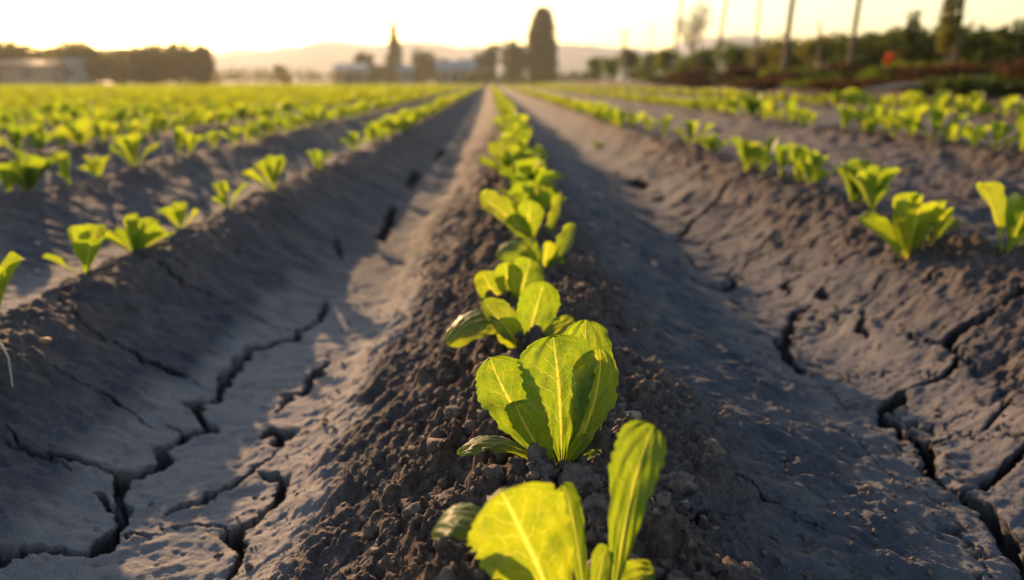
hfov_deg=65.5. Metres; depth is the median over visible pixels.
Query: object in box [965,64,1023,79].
weed clump
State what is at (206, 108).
lettuce plant
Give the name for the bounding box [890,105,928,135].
lettuce plant
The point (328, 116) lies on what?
lettuce plant
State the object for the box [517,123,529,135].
lettuce plant
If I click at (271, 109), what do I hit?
lettuce plant
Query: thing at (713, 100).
lettuce plant
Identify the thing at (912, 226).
lettuce plant
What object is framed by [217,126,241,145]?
lettuce plant
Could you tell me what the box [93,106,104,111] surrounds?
lettuce plant
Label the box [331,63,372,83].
farm building
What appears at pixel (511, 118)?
lettuce plant
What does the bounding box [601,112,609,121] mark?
lettuce plant
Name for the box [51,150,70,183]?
lettuce plant
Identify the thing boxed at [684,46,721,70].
shrub
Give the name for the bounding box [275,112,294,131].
lettuce plant
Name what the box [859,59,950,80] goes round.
weed clump
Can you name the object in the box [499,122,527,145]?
lettuce plant
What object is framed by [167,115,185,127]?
lettuce plant
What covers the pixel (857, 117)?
lettuce plant
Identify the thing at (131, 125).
lettuce plant
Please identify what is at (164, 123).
lettuce plant
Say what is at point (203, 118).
lettuce plant
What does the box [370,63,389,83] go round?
round tree
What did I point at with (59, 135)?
lettuce plant
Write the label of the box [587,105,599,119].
lettuce plant
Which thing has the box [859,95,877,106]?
lettuce plant
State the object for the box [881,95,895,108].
lettuce plant
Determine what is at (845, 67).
weed clump
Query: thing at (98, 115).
lettuce plant
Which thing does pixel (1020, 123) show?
lettuce plant
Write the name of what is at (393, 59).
cypress
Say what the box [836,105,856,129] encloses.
lettuce plant
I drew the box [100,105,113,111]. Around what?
lettuce plant
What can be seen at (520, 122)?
lettuce plant
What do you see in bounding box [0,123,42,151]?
lettuce plant
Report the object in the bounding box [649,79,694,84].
weed clump
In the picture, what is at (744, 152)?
lettuce plant
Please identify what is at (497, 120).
lettuce plant
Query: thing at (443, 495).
soil clod
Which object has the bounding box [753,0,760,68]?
wooden pole
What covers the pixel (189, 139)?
lettuce plant
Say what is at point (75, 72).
farm building
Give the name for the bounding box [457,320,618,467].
lettuce plant
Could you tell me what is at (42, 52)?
broad tree
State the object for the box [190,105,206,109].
lettuce plant
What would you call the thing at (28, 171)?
lettuce plant
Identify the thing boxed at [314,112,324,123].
lettuce plant
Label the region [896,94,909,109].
lettuce plant
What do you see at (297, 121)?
lettuce plant
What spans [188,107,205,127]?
lettuce plant
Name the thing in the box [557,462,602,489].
soil clod
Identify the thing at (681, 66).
shrub
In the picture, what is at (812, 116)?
lettuce plant
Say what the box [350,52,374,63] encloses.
round tree
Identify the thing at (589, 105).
lettuce plant
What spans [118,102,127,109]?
lettuce plant
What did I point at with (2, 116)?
lettuce plant
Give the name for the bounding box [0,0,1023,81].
sky
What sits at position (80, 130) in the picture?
lettuce plant
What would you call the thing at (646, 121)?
lettuce plant
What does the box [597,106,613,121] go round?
lettuce plant
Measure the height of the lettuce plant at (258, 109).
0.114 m
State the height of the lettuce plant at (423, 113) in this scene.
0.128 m
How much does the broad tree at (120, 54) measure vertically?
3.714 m
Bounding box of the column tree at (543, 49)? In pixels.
[525,6,559,81]
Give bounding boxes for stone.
[624,410,641,419]
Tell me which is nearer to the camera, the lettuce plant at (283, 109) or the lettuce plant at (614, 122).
the lettuce plant at (614, 122)
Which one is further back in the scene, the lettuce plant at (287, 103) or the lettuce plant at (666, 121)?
the lettuce plant at (287, 103)
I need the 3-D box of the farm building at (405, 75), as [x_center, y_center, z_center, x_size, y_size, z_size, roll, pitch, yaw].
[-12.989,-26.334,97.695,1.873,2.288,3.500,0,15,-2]
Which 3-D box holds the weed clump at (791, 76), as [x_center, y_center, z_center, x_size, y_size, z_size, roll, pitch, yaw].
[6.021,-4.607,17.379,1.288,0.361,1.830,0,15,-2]
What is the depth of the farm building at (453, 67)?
104.14 m
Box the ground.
[0,80,1023,579]
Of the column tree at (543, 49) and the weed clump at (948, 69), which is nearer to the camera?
the weed clump at (948, 69)
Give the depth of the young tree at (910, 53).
14.07 m
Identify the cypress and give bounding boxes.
[384,16,404,83]
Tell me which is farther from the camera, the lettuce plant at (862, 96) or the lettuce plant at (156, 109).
the lettuce plant at (862, 96)
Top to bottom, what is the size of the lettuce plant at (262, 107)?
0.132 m
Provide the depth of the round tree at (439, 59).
124.40 m
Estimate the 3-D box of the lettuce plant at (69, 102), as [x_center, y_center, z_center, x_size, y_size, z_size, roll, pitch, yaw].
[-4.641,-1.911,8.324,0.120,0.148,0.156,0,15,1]
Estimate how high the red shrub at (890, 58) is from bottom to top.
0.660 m
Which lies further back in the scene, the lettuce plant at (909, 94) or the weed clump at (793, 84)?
the weed clump at (793, 84)
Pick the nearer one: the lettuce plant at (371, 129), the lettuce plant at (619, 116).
the lettuce plant at (371, 129)
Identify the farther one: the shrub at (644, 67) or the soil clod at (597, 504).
the shrub at (644, 67)
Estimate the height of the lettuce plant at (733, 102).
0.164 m
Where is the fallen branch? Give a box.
[863,75,984,93]
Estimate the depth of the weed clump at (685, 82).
19.97 m
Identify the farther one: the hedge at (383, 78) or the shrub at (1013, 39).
the hedge at (383, 78)
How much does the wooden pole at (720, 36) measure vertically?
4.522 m
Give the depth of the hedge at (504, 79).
77.02 m
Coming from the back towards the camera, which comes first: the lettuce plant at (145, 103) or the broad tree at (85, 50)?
the broad tree at (85, 50)
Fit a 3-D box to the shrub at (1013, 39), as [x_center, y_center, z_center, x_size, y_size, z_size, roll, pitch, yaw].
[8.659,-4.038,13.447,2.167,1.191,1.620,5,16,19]
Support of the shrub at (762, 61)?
on the ground
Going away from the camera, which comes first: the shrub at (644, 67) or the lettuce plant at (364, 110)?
the lettuce plant at (364, 110)
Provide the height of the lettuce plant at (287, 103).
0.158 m
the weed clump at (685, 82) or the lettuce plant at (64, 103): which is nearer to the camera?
the lettuce plant at (64, 103)
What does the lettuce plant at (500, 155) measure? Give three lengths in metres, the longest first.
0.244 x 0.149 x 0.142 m
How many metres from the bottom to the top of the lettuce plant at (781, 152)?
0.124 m
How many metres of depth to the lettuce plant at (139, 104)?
8.25 m
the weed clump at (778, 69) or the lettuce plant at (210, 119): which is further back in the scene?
the weed clump at (778, 69)
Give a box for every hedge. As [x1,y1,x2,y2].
[97,70,225,84]
[209,66,342,83]
[339,69,489,83]
[460,69,609,84]
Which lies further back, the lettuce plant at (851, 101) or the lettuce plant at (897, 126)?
the lettuce plant at (851, 101)
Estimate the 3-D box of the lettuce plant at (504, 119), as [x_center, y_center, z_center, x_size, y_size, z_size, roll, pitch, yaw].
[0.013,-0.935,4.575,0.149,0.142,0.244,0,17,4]
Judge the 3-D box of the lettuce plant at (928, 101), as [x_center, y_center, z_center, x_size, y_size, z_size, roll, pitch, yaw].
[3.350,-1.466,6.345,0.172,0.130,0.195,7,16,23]
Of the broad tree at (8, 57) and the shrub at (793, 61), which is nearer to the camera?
the shrub at (793, 61)
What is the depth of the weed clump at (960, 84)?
8.33 m
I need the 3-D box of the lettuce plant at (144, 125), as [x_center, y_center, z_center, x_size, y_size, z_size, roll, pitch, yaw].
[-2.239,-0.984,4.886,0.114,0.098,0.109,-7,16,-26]
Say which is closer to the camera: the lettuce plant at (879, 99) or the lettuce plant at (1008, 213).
the lettuce plant at (1008, 213)
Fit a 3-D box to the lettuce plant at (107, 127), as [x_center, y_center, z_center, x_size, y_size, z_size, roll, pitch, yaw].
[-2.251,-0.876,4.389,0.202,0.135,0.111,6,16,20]
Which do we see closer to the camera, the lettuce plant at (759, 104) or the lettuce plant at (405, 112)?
the lettuce plant at (405, 112)
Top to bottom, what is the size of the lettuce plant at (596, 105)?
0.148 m
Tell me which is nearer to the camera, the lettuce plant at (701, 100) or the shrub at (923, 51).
the lettuce plant at (701, 100)
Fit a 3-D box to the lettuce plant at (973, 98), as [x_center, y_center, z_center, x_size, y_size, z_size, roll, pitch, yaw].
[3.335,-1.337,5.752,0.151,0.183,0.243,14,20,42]
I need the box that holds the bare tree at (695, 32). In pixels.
[671,0,715,54]
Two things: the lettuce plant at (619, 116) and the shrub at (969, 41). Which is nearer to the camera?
the lettuce plant at (619, 116)
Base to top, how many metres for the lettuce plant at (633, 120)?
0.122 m
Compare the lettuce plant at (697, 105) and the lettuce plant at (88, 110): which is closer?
the lettuce plant at (88, 110)
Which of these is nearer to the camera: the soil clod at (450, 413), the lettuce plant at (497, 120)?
the soil clod at (450, 413)
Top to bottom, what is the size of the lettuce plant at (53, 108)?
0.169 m
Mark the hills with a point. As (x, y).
(325, 56)
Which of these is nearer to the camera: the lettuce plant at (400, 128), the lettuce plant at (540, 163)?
the lettuce plant at (540, 163)
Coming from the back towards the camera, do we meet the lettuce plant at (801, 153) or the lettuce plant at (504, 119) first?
the lettuce plant at (504, 119)
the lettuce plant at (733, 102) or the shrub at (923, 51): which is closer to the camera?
the lettuce plant at (733, 102)
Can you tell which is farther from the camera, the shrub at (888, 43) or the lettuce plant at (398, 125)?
the shrub at (888, 43)
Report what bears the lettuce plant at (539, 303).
on the ground
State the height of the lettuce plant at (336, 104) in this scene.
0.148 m
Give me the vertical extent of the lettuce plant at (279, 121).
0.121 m
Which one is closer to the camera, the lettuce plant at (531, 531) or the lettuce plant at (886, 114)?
the lettuce plant at (531, 531)
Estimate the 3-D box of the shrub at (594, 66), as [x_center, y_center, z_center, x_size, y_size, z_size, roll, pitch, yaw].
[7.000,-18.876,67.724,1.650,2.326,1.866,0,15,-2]
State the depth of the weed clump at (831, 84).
11.13 m
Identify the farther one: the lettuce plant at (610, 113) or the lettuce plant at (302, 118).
the lettuce plant at (610, 113)
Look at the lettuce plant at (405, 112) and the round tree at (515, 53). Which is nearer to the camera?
the lettuce plant at (405, 112)
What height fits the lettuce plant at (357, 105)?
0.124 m
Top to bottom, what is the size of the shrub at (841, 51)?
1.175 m
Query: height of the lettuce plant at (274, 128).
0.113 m
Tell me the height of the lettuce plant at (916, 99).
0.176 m
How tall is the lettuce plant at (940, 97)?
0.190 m
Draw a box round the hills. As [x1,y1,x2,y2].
[96,34,1009,81]
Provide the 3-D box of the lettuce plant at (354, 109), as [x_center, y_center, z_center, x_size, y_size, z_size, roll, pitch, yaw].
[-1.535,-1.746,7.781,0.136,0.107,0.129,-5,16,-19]
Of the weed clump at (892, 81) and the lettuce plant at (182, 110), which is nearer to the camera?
the lettuce plant at (182, 110)
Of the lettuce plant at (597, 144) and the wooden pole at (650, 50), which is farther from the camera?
the wooden pole at (650, 50)
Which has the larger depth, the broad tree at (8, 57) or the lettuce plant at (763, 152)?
the broad tree at (8, 57)
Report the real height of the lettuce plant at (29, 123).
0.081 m
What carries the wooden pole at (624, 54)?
on the ground
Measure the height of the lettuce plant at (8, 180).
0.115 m
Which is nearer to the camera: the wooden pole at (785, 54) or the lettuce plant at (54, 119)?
the lettuce plant at (54, 119)
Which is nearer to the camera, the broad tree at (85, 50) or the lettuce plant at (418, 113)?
the lettuce plant at (418, 113)
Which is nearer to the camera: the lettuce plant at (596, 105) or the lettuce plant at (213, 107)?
the lettuce plant at (596, 105)
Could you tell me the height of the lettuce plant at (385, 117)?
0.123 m
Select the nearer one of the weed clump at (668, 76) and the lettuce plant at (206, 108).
the lettuce plant at (206, 108)
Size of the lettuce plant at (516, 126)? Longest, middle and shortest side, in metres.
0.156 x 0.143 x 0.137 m
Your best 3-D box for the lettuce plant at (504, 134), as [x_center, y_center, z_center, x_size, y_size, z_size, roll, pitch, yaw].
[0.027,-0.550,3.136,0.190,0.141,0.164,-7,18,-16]
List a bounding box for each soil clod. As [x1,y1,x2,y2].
[437,487,453,502]
[443,405,461,422]
[528,458,553,479]
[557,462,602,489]
[580,494,610,520]
[627,365,642,374]
[662,471,697,495]
[700,438,725,456]
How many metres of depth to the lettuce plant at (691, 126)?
4.03 m
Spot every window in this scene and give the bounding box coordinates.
[21,71,32,76]
[63,69,73,75]
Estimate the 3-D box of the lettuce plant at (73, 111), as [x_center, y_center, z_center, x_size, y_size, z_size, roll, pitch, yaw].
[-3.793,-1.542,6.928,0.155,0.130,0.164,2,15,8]
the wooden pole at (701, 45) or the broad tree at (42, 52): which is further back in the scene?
the broad tree at (42, 52)
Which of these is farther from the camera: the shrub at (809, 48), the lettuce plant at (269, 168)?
the shrub at (809, 48)
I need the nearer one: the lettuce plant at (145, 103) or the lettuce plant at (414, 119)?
the lettuce plant at (414, 119)
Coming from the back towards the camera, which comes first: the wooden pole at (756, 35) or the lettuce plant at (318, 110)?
the wooden pole at (756, 35)
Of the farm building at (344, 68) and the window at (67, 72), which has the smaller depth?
the window at (67, 72)
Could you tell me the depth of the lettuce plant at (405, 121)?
5.42 m
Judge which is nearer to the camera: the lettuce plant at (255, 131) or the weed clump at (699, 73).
the lettuce plant at (255, 131)
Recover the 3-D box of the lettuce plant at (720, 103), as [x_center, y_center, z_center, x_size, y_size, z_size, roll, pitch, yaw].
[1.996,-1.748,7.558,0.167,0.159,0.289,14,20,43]
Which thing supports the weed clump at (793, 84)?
on the ground
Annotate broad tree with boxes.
[0,38,43,59]
[0,39,24,59]
[29,46,57,59]
[44,38,118,84]
[97,45,138,83]
[100,42,172,84]
[150,38,203,84]
[179,43,217,84]
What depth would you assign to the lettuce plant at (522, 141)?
2.81 m
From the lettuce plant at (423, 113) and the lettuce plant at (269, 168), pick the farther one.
the lettuce plant at (423, 113)
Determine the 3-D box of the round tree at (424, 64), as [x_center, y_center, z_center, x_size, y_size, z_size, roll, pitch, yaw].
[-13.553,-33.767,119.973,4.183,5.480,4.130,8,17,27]
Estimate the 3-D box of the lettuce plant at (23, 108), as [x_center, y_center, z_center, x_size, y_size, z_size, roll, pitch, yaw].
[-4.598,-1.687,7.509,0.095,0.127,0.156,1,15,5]
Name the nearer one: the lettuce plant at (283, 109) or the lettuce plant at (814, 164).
the lettuce plant at (814, 164)
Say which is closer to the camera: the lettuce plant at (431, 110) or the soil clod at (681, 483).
the soil clod at (681, 483)
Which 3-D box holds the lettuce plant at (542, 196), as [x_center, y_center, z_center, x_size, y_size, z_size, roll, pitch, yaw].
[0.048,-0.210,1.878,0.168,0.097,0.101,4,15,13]
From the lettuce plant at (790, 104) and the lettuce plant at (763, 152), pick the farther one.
the lettuce plant at (790, 104)
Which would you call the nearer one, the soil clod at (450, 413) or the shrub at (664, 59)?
the soil clod at (450, 413)
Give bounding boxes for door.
[453,71,458,83]
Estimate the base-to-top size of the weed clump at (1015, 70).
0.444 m
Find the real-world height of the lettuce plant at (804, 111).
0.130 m
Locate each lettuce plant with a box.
[0,109,8,122]
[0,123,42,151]
[0,160,18,191]
[0,252,23,306]
[2,112,23,125]
[4,108,22,120]
[12,149,55,190]
[19,104,28,113]
[19,110,33,122]
[19,121,36,125]
[21,107,48,121]
[24,124,53,151]
[27,113,50,127]
[40,101,60,118]
[42,224,106,274]
[45,112,71,129]
[49,130,69,146]
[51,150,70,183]
[56,101,68,110]
[56,118,102,144]
[58,103,69,114]
[60,114,73,127]
[63,100,74,107]
[64,105,86,118]
[77,153,109,176]
[81,108,93,118]
[91,111,106,119]
[91,119,120,141]
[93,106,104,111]
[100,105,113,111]
[101,110,125,122]
[104,213,176,251]
[110,123,126,137]
[110,131,159,165]
[114,108,128,122]
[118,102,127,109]
[121,118,146,132]
[127,104,135,111]
[127,105,140,118]
[127,111,144,120]
[136,101,143,109]
[138,122,154,136]
[139,113,168,134]
[140,106,156,119]
[143,100,149,106]
[148,113,176,133]
[149,104,164,116]
[157,202,198,228]
[160,105,178,115]
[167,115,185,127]
[172,124,185,154]
[175,104,185,113]
[177,111,193,129]
[182,133,204,153]
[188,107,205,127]
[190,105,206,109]
[196,109,207,126]
[199,105,209,110]
[199,110,216,124]
[202,131,222,147]
[208,104,216,113]
[211,180,248,208]
[215,108,233,123]
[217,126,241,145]
[221,107,234,121]
[231,103,251,120]
[231,108,239,121]
[236,121,259,142]
[241,155,286,190]
[247,107,256,119]
[252,121,268,139]
[255,106,267,116]
[256,115,274,135]
[258,104,275,116]
[265,105,278,116]
[266,117,280,134]
[267,103,289,114]
[272,114,291,132]
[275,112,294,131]
[276,102,285,113]
[277,99,293,111]
[281,115,302,128]
[294,114,313,126]
[297,104,318,116]
[301,110,317,125]
[306,149,332,169]
[314,107,328,122]
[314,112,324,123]
[325,110,338,121]
[334,105,344,119]
[335,103,344,117]
[339,131,370,150]
[343,105,348,117]
[345,108,356,117]
[351,106,361,115]
[353,102,366,114]
[354,103,364,114]
[360,99,371,113]
[362,121,389,141]
[375,128,381,139]
[378,119,387,137]
[381,116,398,135]
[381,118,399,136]
[385,115,406,133]
[393,113,400,132]
[394,109,415,115]
[394,115,412,126]
[399,114,415,127]
[400,115,414,121]
[409,109,418,122]
[410,108,422,119]
[418,106,425,120]
[427,105,434,116]
[430,105,437,114]
[431,419,666,579]
[444,281,574,347]
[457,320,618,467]
[474,257,559,300]
[478,137,547,171]
[479,189,561,238]
[492,114,509,124]
[494,132,527,158]
[496,223,574,269]
[497,114,532,127]
[498,120,532,133]
[498,166,554,183]
[498,171,559,196]
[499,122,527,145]
[500,180,566,211]
[501,115,526,123]
[501,146,545,171]
[503,106,515,113]
[506,112,521,123]
[506,135,546,157]
[511,160,561,179]
[512,148,542,182]
[513,124,532,136]
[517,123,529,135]
[585,103,592,110]
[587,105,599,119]
[588,139,601,148]
[593,103,606,119]
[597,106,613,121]
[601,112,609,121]
[606,107,629,124]
[610,114,624,125]
[612,108,626,126]
[626,112,646,126]
[641,116,659,132]
[659,114,672,136]
[672,120,713,143]
[689,96,702,109]
[694,133,728,150]
[697,98,709,111]
[704,97,718,110]
[708,97,725,111]
[722,97,739,114]
[727,106,744,114]
[730,137,760,170]
[739,93,762,115]
[742,137,777,171]
[757,97,771,116]
[758,100,770,119]
[765,101,781,117]
[774,142,791,176]
[775,108,784,119]
[777,100,796,122]
[784,107,809,125]
[786,143,823,181]
[787,155,834,183]
[799,111,817,126]
[829,90,846,106]
[834,165,862,202]
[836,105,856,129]
[840,88,864,106]
[841,159,888,202]
[844,166,900,209]
[847,92,876,106]
[850,109,866,130]
[855,105,883,133]
[856,192,937,259]
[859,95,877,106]
[864,109,895,133]
[867,95,887,105]
[879,116,903,136]
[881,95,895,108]
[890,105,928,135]
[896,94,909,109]
[898,91,925,107]
[907,91,924,106]
[908,106,967,140]
[921,98,934,112]
[927,199,963,241]
[933,90,952,108]
[934,121,967,141]
[943,96,958,112]
[951,96,966,112]
[956,123,990,146]
[960,92,984,114]
[970,102,997,114]
[974,120,1019,149]
[976,182,1023,255]
[992,96,1019,116]
[993,113,1023,150]
[1010,100,1023,114]
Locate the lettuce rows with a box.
[0,83,828,112]
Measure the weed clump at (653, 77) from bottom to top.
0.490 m
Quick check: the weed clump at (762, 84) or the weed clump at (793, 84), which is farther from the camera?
the weed clump at (762, 84)
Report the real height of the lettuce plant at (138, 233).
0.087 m
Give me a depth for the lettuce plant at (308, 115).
5.84 m
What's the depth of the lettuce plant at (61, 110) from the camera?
6.74 m
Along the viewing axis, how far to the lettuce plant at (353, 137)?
3.73 m
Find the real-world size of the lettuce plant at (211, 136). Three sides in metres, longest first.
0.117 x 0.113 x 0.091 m
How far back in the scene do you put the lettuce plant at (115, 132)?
4.56 m
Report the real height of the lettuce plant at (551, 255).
0.091 m
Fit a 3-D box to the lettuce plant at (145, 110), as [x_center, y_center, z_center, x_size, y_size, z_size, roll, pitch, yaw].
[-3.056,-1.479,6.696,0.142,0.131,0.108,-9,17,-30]
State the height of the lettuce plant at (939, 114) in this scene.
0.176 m
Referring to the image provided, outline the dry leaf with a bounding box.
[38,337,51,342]
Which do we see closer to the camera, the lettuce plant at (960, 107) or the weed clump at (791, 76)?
the lettuce plant at (960, 107)
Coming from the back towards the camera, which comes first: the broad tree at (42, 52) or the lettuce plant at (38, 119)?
the broad tree at (42, 52)
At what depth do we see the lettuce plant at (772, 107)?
6.14 m
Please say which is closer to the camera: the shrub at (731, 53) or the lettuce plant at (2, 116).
the lettuce plant at (2, 116)
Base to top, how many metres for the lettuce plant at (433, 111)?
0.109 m
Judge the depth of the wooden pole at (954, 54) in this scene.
12.98 m
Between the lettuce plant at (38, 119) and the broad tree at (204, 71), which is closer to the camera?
the lettuce plant at (38, 119)
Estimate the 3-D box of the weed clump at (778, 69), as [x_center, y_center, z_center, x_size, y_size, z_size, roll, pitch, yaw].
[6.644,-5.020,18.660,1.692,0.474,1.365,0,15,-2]
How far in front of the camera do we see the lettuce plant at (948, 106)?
6.09 m
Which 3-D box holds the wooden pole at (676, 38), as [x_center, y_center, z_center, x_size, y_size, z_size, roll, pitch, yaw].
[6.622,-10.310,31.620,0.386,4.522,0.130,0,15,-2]
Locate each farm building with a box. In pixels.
[0,60,69,84]
[57,58,95,84]
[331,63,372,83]
[397,66,414,83]
[435,61,476,83]
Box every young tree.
[894,10,924,63]
[934,0,963,63]
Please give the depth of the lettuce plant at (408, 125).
5.69 m
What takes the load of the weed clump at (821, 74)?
on the ground
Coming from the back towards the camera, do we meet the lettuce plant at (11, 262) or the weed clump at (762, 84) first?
the weed clump at (762, 84)
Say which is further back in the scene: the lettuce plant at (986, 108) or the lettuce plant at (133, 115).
the lettuce plant at (133, 115)
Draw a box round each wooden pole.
[623,29,625,80]
[649,22,651,74]
[673,0,682,71]
[698,22,704,67]
[715,0,727,79]
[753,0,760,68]
[780,0,795,72]
[818,22,820,65]
[846,0,861,64]
[951,0,964,63]
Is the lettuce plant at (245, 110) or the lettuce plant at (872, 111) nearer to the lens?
the lettuce plant at (872, 111)
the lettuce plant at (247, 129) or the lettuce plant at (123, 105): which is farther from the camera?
the lettuce plant at (123, 105)
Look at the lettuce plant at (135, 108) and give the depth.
6.49 m
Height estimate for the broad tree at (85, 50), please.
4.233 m
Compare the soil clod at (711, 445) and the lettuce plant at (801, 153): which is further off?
the lettuce plant at (801, 153)
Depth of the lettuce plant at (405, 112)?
5.76 m
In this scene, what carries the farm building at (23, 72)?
on the ground
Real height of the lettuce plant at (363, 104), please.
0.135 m
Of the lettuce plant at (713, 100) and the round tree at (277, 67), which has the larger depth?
the round tree at (277, 67)
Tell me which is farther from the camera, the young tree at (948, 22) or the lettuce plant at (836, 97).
the young tree at (948, 22)
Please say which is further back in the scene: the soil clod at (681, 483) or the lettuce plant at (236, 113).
the lettuce plant at (236, 113)
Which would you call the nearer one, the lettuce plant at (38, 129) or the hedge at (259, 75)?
the lettuce plant at (38, 129)
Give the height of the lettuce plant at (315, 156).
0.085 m
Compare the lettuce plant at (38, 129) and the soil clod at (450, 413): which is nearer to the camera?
the soil clod at (450, 413)
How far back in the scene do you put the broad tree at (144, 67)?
69.55 m
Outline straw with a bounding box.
[0,343,12,386]
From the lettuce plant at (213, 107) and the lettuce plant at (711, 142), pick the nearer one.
the lettuce plant at (711, 142)
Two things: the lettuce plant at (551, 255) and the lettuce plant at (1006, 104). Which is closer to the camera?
the lettuce plant at (551, 255)
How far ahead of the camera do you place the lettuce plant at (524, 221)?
1.64 m
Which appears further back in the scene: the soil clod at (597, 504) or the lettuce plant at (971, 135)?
the lettuce plant at (971, 135)
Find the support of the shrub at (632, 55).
on the ground
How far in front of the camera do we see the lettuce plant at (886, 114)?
4.40 m
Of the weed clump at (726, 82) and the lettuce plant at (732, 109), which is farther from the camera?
the weed clump at (726, 82)
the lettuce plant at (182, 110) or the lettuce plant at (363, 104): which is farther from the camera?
the lettuce plant at (363, 104)
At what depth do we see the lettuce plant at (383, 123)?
4.63 m
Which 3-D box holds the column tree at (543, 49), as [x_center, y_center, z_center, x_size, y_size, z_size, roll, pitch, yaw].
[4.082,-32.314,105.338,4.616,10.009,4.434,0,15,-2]
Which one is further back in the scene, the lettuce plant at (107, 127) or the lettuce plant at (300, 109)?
the lettuce plant at (300, 109)
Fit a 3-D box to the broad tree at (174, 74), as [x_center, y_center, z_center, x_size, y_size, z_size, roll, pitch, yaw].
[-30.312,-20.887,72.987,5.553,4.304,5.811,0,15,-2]
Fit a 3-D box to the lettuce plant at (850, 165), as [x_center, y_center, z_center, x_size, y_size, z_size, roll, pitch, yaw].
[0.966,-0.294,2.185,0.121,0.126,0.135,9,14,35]
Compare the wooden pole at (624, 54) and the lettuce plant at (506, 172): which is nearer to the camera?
the lettuce plant at (506, 172)
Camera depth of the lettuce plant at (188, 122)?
5.57 m
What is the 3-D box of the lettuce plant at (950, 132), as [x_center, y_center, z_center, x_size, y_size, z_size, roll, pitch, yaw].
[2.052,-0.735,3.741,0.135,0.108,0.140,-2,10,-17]
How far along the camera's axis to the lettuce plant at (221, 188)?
2.03 m
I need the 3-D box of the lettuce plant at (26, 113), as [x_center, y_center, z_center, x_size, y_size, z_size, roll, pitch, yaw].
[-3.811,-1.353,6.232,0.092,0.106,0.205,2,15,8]
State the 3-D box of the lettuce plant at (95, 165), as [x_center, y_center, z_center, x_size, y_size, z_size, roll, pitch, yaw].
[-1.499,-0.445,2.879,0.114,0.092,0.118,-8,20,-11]
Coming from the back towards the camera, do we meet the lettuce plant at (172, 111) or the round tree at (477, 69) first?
the round tree at (477, 69)
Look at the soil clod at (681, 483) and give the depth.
0.68 m
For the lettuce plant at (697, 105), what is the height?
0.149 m
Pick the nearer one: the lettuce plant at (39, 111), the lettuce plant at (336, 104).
the lettuce plant at (39, 111)
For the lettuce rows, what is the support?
on the ground
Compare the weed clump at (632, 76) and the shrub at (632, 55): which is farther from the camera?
the shrub at (632, 55)
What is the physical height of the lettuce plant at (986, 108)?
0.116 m
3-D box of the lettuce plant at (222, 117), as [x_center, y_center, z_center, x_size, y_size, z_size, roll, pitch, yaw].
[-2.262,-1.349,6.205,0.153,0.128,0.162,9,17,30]
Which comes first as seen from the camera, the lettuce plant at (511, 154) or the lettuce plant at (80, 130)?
the lettuce plant at (511, 154)
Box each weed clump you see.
[626,72,648,80]
[635,72,670,81]
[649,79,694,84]
[664,73,695,79]
[670,67,715,79]
[672,78,724,86]
[708,71,728,80]
[716,77,762,86]
[719,65,765,78]
[727,78,802,88]
[753,72,809,80]
[757,66,817,75]
[781,75,862,89]
[795,62,867,73]
[795,69,859,80]
[805,77,898,92]
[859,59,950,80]
[878,60,994,80]
[882,77,940,91]
[912,72,1023,97]
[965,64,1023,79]
[988,58,1023,80]
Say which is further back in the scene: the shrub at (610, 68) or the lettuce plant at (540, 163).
the shrub at (610, 68)
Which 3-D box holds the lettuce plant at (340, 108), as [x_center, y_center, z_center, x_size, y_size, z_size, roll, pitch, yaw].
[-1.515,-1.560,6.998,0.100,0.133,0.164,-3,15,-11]
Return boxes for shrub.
[585,54,602,80]
[599,55,622,80]
[615,47,643,80]
[635,50,657,74]
[652,46,681,78]
[666,54,692,73]
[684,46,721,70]
[713,39,759,69]
[743,37,781,70]
[764,33,817,73]
[793,29,850,68]
[822,34,881,68]
[832,29,900,69]
[873,25,941,65]
[881,51,899,65]
[915,21,992,65]
[929,28,1012,65]
[957,17,1023,64]
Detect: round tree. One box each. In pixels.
[272,64,291,83]
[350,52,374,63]
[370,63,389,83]
[409,47,436,83]
[431,57,448,76]
[457,58,483,75]
[473,43,500,78]
[497,39,529,83]
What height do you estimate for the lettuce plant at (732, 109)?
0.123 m
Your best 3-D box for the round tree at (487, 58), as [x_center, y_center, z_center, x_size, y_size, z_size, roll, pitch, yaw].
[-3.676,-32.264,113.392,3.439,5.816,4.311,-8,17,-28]
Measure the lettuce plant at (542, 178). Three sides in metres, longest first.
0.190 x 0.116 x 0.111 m
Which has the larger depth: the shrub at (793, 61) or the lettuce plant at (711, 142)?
the shrub at (793, 61)
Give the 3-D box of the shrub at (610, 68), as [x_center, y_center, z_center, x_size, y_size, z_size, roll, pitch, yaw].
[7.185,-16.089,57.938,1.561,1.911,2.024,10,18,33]
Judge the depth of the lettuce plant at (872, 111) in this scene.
4.54 m
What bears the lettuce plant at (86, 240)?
on the ground
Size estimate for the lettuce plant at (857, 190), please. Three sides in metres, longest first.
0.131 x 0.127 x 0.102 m
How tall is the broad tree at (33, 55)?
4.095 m
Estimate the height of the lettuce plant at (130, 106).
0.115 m
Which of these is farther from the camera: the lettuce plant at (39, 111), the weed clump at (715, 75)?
the weed clump at (715, 75)
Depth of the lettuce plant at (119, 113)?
6.19 m
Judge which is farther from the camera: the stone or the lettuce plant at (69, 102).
the lettuce plant at (69, 102)
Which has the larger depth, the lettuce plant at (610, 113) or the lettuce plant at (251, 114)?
the lettuce plant at (251, 114)
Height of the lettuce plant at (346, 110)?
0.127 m

